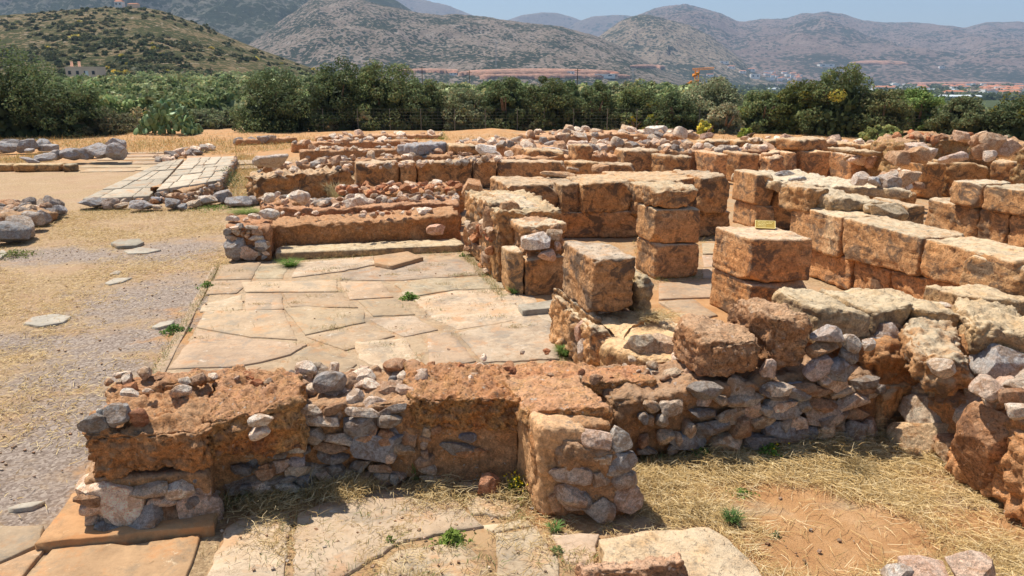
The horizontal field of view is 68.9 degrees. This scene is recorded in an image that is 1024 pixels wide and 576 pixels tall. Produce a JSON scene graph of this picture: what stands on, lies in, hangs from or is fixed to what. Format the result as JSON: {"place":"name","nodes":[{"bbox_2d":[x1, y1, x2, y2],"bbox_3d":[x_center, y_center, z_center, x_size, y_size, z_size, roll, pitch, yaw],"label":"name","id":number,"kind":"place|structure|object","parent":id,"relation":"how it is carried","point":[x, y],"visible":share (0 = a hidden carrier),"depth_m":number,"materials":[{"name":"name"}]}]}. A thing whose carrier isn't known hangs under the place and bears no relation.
{"place":"outdoors","nodes":[
{"label":"outdoors","id":0,"kind":"place"},
{"bbox_2d":[0,490,224,575],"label":"paving","id":1,"kind":"structure","parent":0,"point":[69,542],"depth_m":5.25,"materials":[{"name":"stone"}]},
{"bbox_2d":[79,152,257,171],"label":"paving","id":2,"kind":"structure","parent":0,"point":[112,163],"depth_m":29.22,"materials":[{"name":"stone"}]},
{"bbox_2d":[0,7,345,80],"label":"hill","id":3,"kind":"structure","parent":0,"point":[156,25],"depth_m":367.16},
{"bbox_2d":[0,5,333,76],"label":"hillside scrub","id":4,"kind":"object","parent":3,"relation":"on","point":[50,53],"visible":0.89,"depth_m":323.28,"materials":[{"name":"green plant"}]},
{"bbox_2d":[0,0,411,44],"bbox_3d":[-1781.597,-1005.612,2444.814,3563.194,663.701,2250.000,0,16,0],"label":"mountain","id":5,"kind":"structure","parent":0,"point":[247,22],"depth_m":1808.53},
{"bbox_2d":[167,251,599,575],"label":"paving","id":6,"kind":"structure","parent":0,"point":[493,339],"depth_m":5.80,"materials":[{"name":"stone"}]},
{"bbox_2d":[373,251,422,269],"bbox_3d":[-2.085,-0.493,13.460,0.917,0.086,0.874,-11,19,-33],"label":"loose slab","id":7,"kind":"object","parent":6,"relation":"on","point":[394,260],"depth_m":13.39,"materials":[{"name":"stone"}]},
{"bbox_2d":[518,300,551,315],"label":"stone block","id":8,"kind":"structure","parent":6,"relation":"on","point":[536,308],"depth_m":10.55,"materials":[{"name":"grey stone"}]},
{"bbox_2d":[396,0,470,14],"bbox_3d":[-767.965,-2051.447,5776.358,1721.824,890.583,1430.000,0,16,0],"label":"mountain","id":9,"kind":"structure","parent":0,"point":[424,6],"depth_m":6010.36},
{"bbox_2d":[152,243,717,373],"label":"paving","id":10,"kind":"structure","parent":0,"point":[226,351],"depth_m":10.24,"materials":[{"name":"stone"}]},
{"bbox_2d":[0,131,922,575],"bbox_3d":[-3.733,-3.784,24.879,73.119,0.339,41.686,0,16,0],"label":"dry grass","id":11,"kind":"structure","parent":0,"point":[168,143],"depth_m":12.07,"materials":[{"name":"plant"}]},
{"bbox_2d":[249,0,705,87],"bbox_3d":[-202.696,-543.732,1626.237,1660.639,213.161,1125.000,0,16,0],"label":"mountain","id":12,"kind":"structure","parent":0,"point":[313,33],"depth_m":1454.22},
{"bbox_2d":[0,82,1023,575],"bbox_3d":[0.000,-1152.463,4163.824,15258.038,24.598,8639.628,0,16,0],"label":"ground","id":13,"kind":"structure","parent":0,"point":[50,486],"depth_m":8.97,"materials":[{"name":"soil"}]},
{"bbox_2d":[0,138,58,152],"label":"boulder pile","id":14,"kind":"object","parent":13,"relation":"on","point":[19,146],"visible":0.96,"depth_m":33.24,"materials":[{"name":"stone"}]},
{"bbox_2d":[0,195,67,242],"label":"ruined wall","id":15,"kind":"structure","parent":13,"relation":"on","point":[20,220],"depth_m":16.43,"materials":[{"name":"stone"}]},
{"bbox_2d":[0,39,71,138],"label":"carob tree","id":16,"kind":"object","parent":13,"relation":"on","point":[15,92],"visible":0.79,"depth_m":42.19,"materials":[{"name":"green plant"}]},
{"bbox_2d":[0,163,78,171],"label":"stone kerb","id":17,"kind":"structure","parent":13,"relation":"on","point":[36,167],"depth_m":26.97,"materials":[{"name":"stone"}]},
{"bbox_2d":[23,314,70,327],"bbox_3d":[-6.389,0.461,10.263,0.565,0.064,0.545,0,16,0],"label":"flat stone","id":18,"kind":"object","parent":13,"relation":"on","point":[47,320],"visible":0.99,"depth_m":10.21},
{"bbox_2d":[23,82,123,138],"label":"carob tree","id":19,"kind":"object","parent":13,"relation":"on","point":[74,99],"visible":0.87,"depth_m":42.40,"materials":[{"name":"green plant"}]},
{"bbox_2d":[19,138,127,162],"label":"ruined wall","id":20,"kind":"structure","parent":13,"relation":"on","point":[114,149],"depth_m":29.30,"materials":[{"name":"stone"}]},
{"bbox_2d":[64,61,105,76],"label":"house","id":21,"kind":"structure","parent":13,"relation":"on","point":[71,71],"depth_m":223.39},
{"bbox_2d":[50,107,138,136],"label":"shrub","id":22,"kind":"object","parent":13,"relation":"on","point":[119,126],"visible":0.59,"depth_m":43.65,"materials":[{"name":"green plant"}]},
{"bbox_2d":[83,156,237,202],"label":"raised causeway","id":23,"kind":"structure","parent":13,"relation":"on","point":[190,177],"depth_m":22.75,"materials":[{"name":"grey stone"}]},
{"bbox_2d":[133,99,203,134],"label":"prickly pear","id":24,"kind":"object","parent":13,"relation":"on","point":[162,114],"visible":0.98,"depth_m":43.16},
{"bbox_2d":[152,143,215,161],"bbox_3d":[-14.486,-5.969,33.035,1.921,0.609,7.171,-1,16,-4],"label":"stone row","id":25,"kind":"object","parent":13,"relation":"on","point":[184,153],"visible":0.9,"depth_m":31.90,"materials":[{"name":"stone"}]},
{"bbox_2d":[233,135,297,145],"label":"ruined wall","id":26,"kind":"structure","parent":13,"relation":"on","point":[251,140],"depth_m":38.28,"materials":[{"name":"stone"}]},
{"bbox_2d":[252,154,288,167],"bbox_3d":[-7.586,-3.978,23.430,1.121,0.453,0.556,0,16,0],"label":"loose stone","id":27,"kind":"object","parent":13,"relation":"on","point":[274,160],"visible":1,"depth_m":23.29,"materials":[{"name":"stone"}]},
{"bbox_2d":[228,66,327,133],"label":"carob tree","id":28,"kind":"object","parent":13,"relation":"on","point":[269,107],"visible":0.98,"depth_m":44.90,"materials":[{"name":"green plant"}]},
{"bbox_2d":[300,56,375,130],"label":"carob tree","id":29,"kind":"object","parent":13,"relation":"on","point":[335,95],"visible":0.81,"depth_m":46.84,"materials":[{"name":"green plant"}]},
{"bbox_2d":[223,206,460,260],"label":"ruined wall","id":30,"kind":"structure","parent":13,"relation":"on","point":[265,234],"depth_m":14.52,"materials":[{"name":"stone"}]},
{"bbox_2d":[291,136,417,152],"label":"ruined wall","id":31,"kind":"structure","parent":13,"relation":"on","point":[367,142],"depth_m":34.79,"materials":[{"name":"stone"}]},
{"bbox_2d":[299,142,411,161],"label":"ruined wall","id":32,"kind":"structure","parent":13,"relation":"on","point":[311,153],"depth_m":30.17,"materials":[{"name":"stone"}]},
{"bbox_2d":[257,190,461,229],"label":"ruined wall","id":33,"kind":"structure","parent":13,"relation":"on","point":[291,204],"depth_m":16.02,"materials":[{"name":"stone"}]},
{"bbox_2d":[275,238,463,259],"bbox_3d":[-2.698,-0.752,14.326,3.541,0.190,0.643,-3,16,-11],"label":"stone bench","id":34,"kind":"object","parent":13,"relation":"on","point":[362,249],"visible":0.95,"depth_m":14.13,"materials":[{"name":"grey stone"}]},
{"bbox_2d":[30,65,710,124],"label":"olive grove","id":35,"kind":"object","parent":13,"relation":"on","point":[190,91],"visible":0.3,"depth_m":81.92,"materials":[{"name":"green plant"}]},
{"bbox_2d":[314,129,442,140],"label":"ruined wall","id":36,"kind":"structure","parent":13,"relation":"on","point":[360,134],"depth_m":41.07,"materials":[{"name":"stone"}]},
{"bbox_2d":[257,148,500,174],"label":"ruined wall","id":37,"kind":"structure","parent":13,"relation":"on","point":[435,154],"depth_m":26.46,"materials":[{"name":"stone"}]},
{"bbox_2d":[397,140,446,155],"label":"stone block","id":38,"kind":"structure","parent":37,"relation":"on","point":[422,148],"depth_m":27.93,"materials":[{"name":"stone"}]},
{"bbox_2d":[344,58,421,130],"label":"carob tree","id":39,"kind":"object","parent":13,"relation":"on","point":[384,100],"visible":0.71,"depth_m":47.29,"materials":[{"name":"green plant"}]},
{"bbox_2d":[335,179,464,212],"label":"ruined wall","id":40,"kind":"structure","parent":13,"relation":"on","point":[388,189],"depth_m":18.10,"materials":[{"name":"stone"}]},
{"bbox_2d":[393,78,448,130],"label":"carob tree","id":41,"kind":"object","parent":13,"relation":"on","point":[428,107],"visible":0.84,"depth_m":47.15,"materials":[{"name":"green plant"}]},
{"bbox_2d":[245,155,633,204],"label":"ruined wall","id":42,"kind":"structure","parent":13,"relation":"on","point":[484,169],"depth_m":22.50,"materials":[{"name":"stone"}]},
{"bbox_2d":[441,87,491,129],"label":"carob tree","id":43,"kind":"object","parent":13,"relation":"on","point":[467,103],"visible":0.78,"depth_m":47.10,"materials":[{"name":"green plant"}]},
{"bbox_2d":[73,324,886,531],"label":"ruined wall","id":44,"kind":"structure","parent":13,"relation":"on","point":[565,437],"depth_m":5.99,"materials":[{"name":"stone"}]},
{"bbox_2d":[672,313,759,377],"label":"stone block","id":45,"kind":"structure","parent":44,"relation":"on","point":[704,345],"depth_m":6.54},
{"bbox_2d":[727,297,812,370],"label":"stone block","id":46,"kind":"structure","parent":44,"relation":"on","point":[780,332],"depth_m":6.61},
{"bbox_2d":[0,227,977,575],"bbox_3d":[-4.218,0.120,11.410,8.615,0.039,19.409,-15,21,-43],"label":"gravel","id":47,"kind":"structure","parent":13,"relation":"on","point":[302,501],"depth_m":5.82,"materials":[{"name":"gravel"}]},
{"bbox_2d":[477,472,500,496],"bbox_3d":[-0.184,1.571,5.937,0.144,0.207,0.191,6,17,22],"label":"loose stone","id":48,"kind":"object","parent":13,"relation":"on","point":[488,481],"visible":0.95,"depth_m":5.88,"materials":[{"name":"stone"}]},
{"bbox_2d":[476,76,529,130],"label":"carob tree","id":49,"kind":"object","parent":13,"relation":"on","point":[498,101],"visible":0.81,"depth_m":46.64,"materials":[{"name":"green plant"}]},
{"bbox_2d":[455,135,568,156],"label":"ruined wall","id":50,"kind":"structure","parent":13,"relation":"on","point":[507,147],"depth_m":29.15,"materials":[{"name":"stone"}]},
{"bbox_2d":[461,178,563,281],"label":"ruined wall","id":51,"kind":"structure","parent":13,"relation":"on","point":[488,232],"depth_m":12.52,"materials":[{"name":"beige stone"}]},
{"bbox_2d":[501,216,566,295],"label":"stone pier","id":52,"kind":"structure","parent":13,"relation":"on","point":[532,258],"depth_m":11.42,"materials":[{"name":"stone"}]},
{"bbox_2d":[454,149,616,161],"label":"ruined wall","id":53,"kind":"structure","parent":13,"relation":"on","point":[602,156],"depth_m":25.54,"materials":[{"name":"stone"}]},
{"bbox_2d":[100,106,988,131],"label":"undergrowth","id":54,"kind":"object","parent":13,"relation":"on","point":[215,125],"visible":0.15,"depth_m":46.96,"materials":[{"name":"green plant"}]},
{"bbox_2d":[110,109,984,131],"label":"wire fence","id":55,"kind":"object","parent":13,"relation":"on","point":[517,118],"visible":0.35,"depth_m":46.08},
{"bbox_2d":[516,76,589,130],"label":"carob tree","id":56,"kind":"object","parent":13,"relation":"on","point":[553,102],"visible":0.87,"depth_m":46.49,"materials":[{"name":"green plant"}]},
{"bbox_2d":[568,82,622,129],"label":"carob tree","id":57,"kind":"object","parent":13,"relation":"on","point":[596,105],"visible":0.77,"depth_m":47.20,"materials":[{"name":"green plant"}]},
{"bbox_2d":[518,124,698,143],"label":"ruined wall","id":58,"kind":"structure","parent":13,"relation":"on","point":[625,133],"depth_m":32.23,"materials":[{"name":"stone"}]},
{"bbox_2d":[490,164,729,237],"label":"ruined wall","id":59,"kind":"structure","parent":13,"relation":"on","point":[599,202],"depth_m":15.55,"materials":[{"name":"stone"}]},
{"bbox_2d":[548,295,677,366],"bbox_3d":[1.362,0.594,8.372,1.357,0.856,2.544,-3,16,-11],"label":"stone ledge","id":60,"kind":"object","parent":13,"relation":"on","point":[619,337],"visible":0.56,"depth_m":8.06,"materials":[{"name":"grey stone"}]},
{"bbox_2d":[552,241,634,323],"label":"stone pier","id":61,"kind":"structure","parent":60,"relation":"on","point":[597,277],"depth_m":8.23,"materials":[{"name":"stone"}]},
{"bbox_2d":[627,270,653,311],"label":"stone block","id":62,"kind":"structure","parent":60,"relation":"on","point":[642,287],"depth_m":8.42,"materials":[{"name":"grey stone"}]},
{"bbox_2d":[212,301,1023,575],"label":"straw litter","id":63,"kind":"object","parent":13,"relation":"on","point":[859,467],"visible":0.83,"depth_m":5.90,"materials":[{"name":"plant"}]},
{"bbox_2d":[567,136,692,153],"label":"ruined wall","id":64,"kind":"structure","parent":13,"relation":"on","point":[613,144],"depth_m":28.27,"materials":[{"name":"stone"}]},
{"bbox_2d":[574,552,687,575],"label":"stone block","id":65,"kind":"structure","parent":13,"relation":"on","point":[672,565],"depth_m":4.76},
{"bbox_2d":[604,84,662,129],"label":"carob tree","id":66,"kind":"object","parent":13,"relation":"on","point":[642,100],"visible":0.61,"depth_m":47.18,"materials":[{"name":"green plant"}]},
{"bbox_2d":[627,179,699,278],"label":"stone pillar","id":67,"kind":"structure","parent":13,"relation":"on","point":[667,225],"depth_m":12.36,"materials":[{"name":"orange stone"}]},
{"bbox_2d":[642,90,698,129],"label":"carob tree","id":68,"kind":"object","parent":13,"relation":"on","point":[673,112],"visible":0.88,"depth_m":45.39,"materials":[{"name":"green plant"}]},
{"bbox_2d":[598,527,761,575],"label":"stone slab","id":69,"kind":"structure","parent":13,"relation":"on","point":[705,551],"depth_m":5.06,"materials":[{"name":"grey stone"}]},
{"bbox_2d":[680,75,745,124],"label":"olive tree","id":70,"kind":"object","parent":13,"relation":"on","point":[717,96],"visible":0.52,"depth_m":47.11,"materials":[{"name":"green plant"}]},
{"bbox_2d":[657,141,782,169],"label":"ruined wall","id":71,"kind":"structure","parent":13,"relation":"on","point":[681,148],"depth_m":25.03,"materials":[{"name":"stone"}]},
{"bbox_2d":[701,102,745,134],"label":"shrub","id":72,"kind":"object","parent":13,"relation":"on","point":[724,118],"visible":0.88,"depth_m":43.39,"materials":[{"name":"green plant"}]},
{"bbox_2d":[614,147,867,181],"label":"ruined wall","id":73,"kind":"structure","parent":13,"relation":"on","point":[726,163],"depth_m":24.18,"materials":[{"name":"orange stone"}]},
{"bbox_2d":[776,136,826,150],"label":"stone block","id":74,"kind":"structure","parent":73,"relation":"on","point":[805,143],"depth_m":24.50,"materials":[{"name":"orange stone"}]},
{"bbox_2d":[732,169,773,226],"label":"stone pier","id":75,"kind":"structure","parent":13,"relation":"on","point":[752,195],"depth_m":16.62,"materials":[{"name":"orange stone"}]},
{"bbox_2d":[736,88,785,133],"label":"carob tree","id":76,"kind":"object","parent":13,"relation":"on","point":[754,116],"visible":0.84,"depth_m":44.43,"materials":[{"name":"green plant"}]},
{"bbox_2d":[764,79,820,134],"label":"carob tree","id":77,"kind":"object","parent":13,"relation":"on","point":[789,100],"visible":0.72,"depth_m":43.71,"materials":[{"name":"green plant"}]},
{"bbox_2d":[731,169,921,229],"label":"ruined wall","id":78,"kind":"structure","parent":13,"relation":"on","point":[886,186],"depth_m":15.32,"materials":[{"name":"grey stone"}]},
{"bbox_2d":[788,62,886,136],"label":"carob tree","id":79,"kind":"object","parent":13,"relation":"on","point":[832,114],"visible":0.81,"depth_m":42.50,"materials":[{"name":"green plant"}]},
{"bbox_2d":[726,83,1023,99],"bbox_3d":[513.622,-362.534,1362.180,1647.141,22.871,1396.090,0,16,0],"label":"valley orchards","id":80,"kind":"object","parent":13,"relation":"on","point":[937,89],"visible":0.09,"depth_m":1059.40,"materials":[{"name":"green plant"}]},
{"bbox_2d":[855,124,903,142],"bbox_3d":[18.929,-7.889,38.546,2.443,1.171,2.311,-14,21,-40],"label":"shrub","id":81,"kind":"object","parent":13,"relation":"on","point":[875,132],"visible":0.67,"depth_m":38.12,"materials":[{"name":"green plant"}]},
{"bbox_2d":[852,87,915,135],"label":"carob tree","id":82,"kind":"object","parent":13,"relation":"on","point":[893,110],"visible":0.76,"depth_m":41.79,"materials":[{"name":"green plant"}]},
{"bbox_2d":[865,288,959,326],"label":"stone block","id":83,"kind":"structure","parent":13,"relation":"on","point":[936,311],"depth_m":7.18,"materials":[{"name":"grey stone"}]},
{"bbox_2d":[807,302,1023,527],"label":"ruined wall","id":84,"kind":"structure","parent":13,"relation":"on","point":[929,420],"depth_m":6.55,"materials":[{"name":"stone"}]},
{"bbox_2d":[772,287,870,347],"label":"stone block","id":85,"kind":"structure","parent":84,"relation":"on","point":[819,309],"depth_m":6.97,"materials":[{"name":"grey stone"}]},
{"bbox_2d":[819,288,912,335],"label":"stone block","id":86,"kind":"structure","parent":84,"relation":"on","point":[878,306],"depth_m":7.22,"materials":[{"name":"grey stone"}]},
{"bbox_2d":[874,381,911,432],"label":"stone block","id":87,"kind":"structure","parent":84,"relation":"on","point":[888,403],"depth_m":6.88,"materials":[{"name":"orange stone"}]},
{"bbox_2d":[898,316,973,397],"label":"stone block","id":88,"kind":"structure","parent":84,"relation":"on","point":[924,339],"depth_m":6.43,"materials":[{"name":"beige stone"}]},
{"bbox_2d":[951,297,1023,354],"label":"stone block","id":89,"kind":"structure","parent":84,"relation":"on","point":[983,324],"depth_m":6.85,"materials":[{"name":"grey stone"}]},
{"bbox_2d":[897,555,948,575],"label":"loose stone","id":90,"kind":"object","parent":13,"relation":"on","point":[920,565],"visible":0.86,"depth_m":4.64,"materials":[{"name":"stone"}]},
{"bbox_2d":[898,86,948,130],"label":"carob tree","id":91,"kind":"object","parent":13,"relation":"on","point":[923,106],"visible":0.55,"depth_m":46.52,"materials":[{"name":"green plant"}]},
{"bbox_2d":[842,129,1023,198],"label":"ruined wall","id":92,"kind":"structure","parent":13,"relation":"on","point":[941,162],"depth_m":20.81,"materials":[{"name":"stone"}]},
{"bbox_2d":[924,95,997,134],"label":"carob tree","id":93,"kind":"object","parent":13,"relation":"on","point":[957,113],"visible":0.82,"depth_m":42.12,"materials":[{"name":"green plant"}]},
{"bbox_2d":[944,550,995,575],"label":"loose stone","id":94,"kind":"object","parent":13,"relation":"on","point":[970,563],"visible":1,"depth_m":4.57,"materials":[{"name":"stone"}]},
{"bbox_2d":[923,284,1023,315],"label":"stone block","id":95,"kind":"structure","parent":13,"relation":"on","point":[947,294],"depth_m":7.68,"materials":[{"name":"grey stone"}]},
{"bbox_2d":[951,401,1008,488],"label":"stone block","id":96,"kind":"structure","parent":13,"relation":"on","point":[979,447],"depth_m":5.78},
{"bbox_2d":[970,91,1023,140],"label":"carob tree","id":97,"kind":"object","parent":13,"relation":"on","point":[1005,119],"visible":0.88,"depth_m":40.55,"materials":[{"name":"green plant"}]},
{"bbox_2d":[458,68,619,75],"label":"quarry terrace","id":98,"kind":"structure","parent":0,"point":[519,71],"depth_m":1223.99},
{"bbox_2d":[509,12,580,27],"bbox_3d":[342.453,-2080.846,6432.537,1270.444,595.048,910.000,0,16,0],"label":"mountain","id":99,"kind":"structure","parent":0,"point":[554,19],"depth_m":6552.98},
{"bbox_2d":[480,73,630,78],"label":"quarry terrace","id":100,"kind":"structure","parent":0,"point":[536,75],"depth_m":1200.84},
{"bbox_2d":[568,15,631,35],"bbox_3d":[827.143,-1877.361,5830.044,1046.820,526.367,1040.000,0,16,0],"label":"mountain","id":101,"kind":"structure","parent":0,"point":[597,25],"depth_m":5958.35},
{"bbox_2d":[599,15,788,87],"bbox_3d":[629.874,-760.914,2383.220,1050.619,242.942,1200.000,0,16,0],"label":"mountain","id":102,"kind":"structure","parent":0,"point":[679,49],"depth_m":2235.59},
{"bbox_2d":[427,0,1023,27],"label":"sky","id":103,"kind":"structure","parent":0,"point":[958,13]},
{"bbox_2d":[710,226,811,312],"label":"stone pillar","id":104,"kind":"structure","parent":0,"point":[751,262],"depth_m":10.05,"materials":[{"name":"stone"}]},
{"bbox_2d":[728,136,873,151],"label":"ruined wall","id":105,"kind":"structure","parent":0,"point":[833,141],"depth_m":27.83,"materials":[{"name":"stone"}]},
{"bbox_2d":[598,4,1023,85],"bbox_3d":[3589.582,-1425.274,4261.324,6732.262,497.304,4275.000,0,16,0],"label":"mountain","id":106,"kind":"structure","parent":0,"point":[804,44],"depth_m":3094.56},
{"bbox_2d":[790,207,1023,298],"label":"ruined wall","id":107,"kind":"structure","parent":0,"point":[856,249],"depth_m":10.62,"materials":[{"name":"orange stone"}]},
{"bbox_2d":[778,181,828,212],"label":"stone block","id":108,"kind":"structure","parent":107,"relation":"on","point":[796,196],"depth_m":12.58,"materials":[{"name":"stone"}]},
{"bbox_2d":[817,187,888,211],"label":"stone block","id":109,"kind":"structure","parent":107,"relation":"on","point":[833,199],"depth_m":12.13,"materials":[{"name":"grey stone"}]},
{"bbox_2d":[868,202,908,220],"bbox_3d":[6.022,-1.214,12.031,0.698,0.338,0.488,0,16,0],"label":"loose stone","id":110,"kind":"object","parent":107,"relation":"on","point":[897,211],"visible":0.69,"depth_m":11.84,"materials":[{"name":"grey stone"}]},
{"bbox_2d":[873,197,924,223],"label":"stone block","id":111,"kind":"structure","parent":107,"relation":"on","point":[916,212],"depth_m":12.29,"materials":[{"name":"stone"}]},
{"bbox_2d":[925,179,1023,246],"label":"ruined wall","id":112,"kind":"structure","parent":0,"point":[987,209],"depth_m":14.97,"materials":[{"name":"orange stone"}]},
{"label":"ground","id":113,"kind":"structure","parent":0,"visible":0},
{"bbox_2d":[78,190,258,209],"bbox_3d":[-8.946,-2.272,19.596,4.487,0.468,1.832,-4,16,-14],"label":"stone row","id":114,"kind":"object","parent":113,"relation":"on","point":[226,197],"visible":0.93,"depth_m":19.18,"materials":[{"name":"stone"}]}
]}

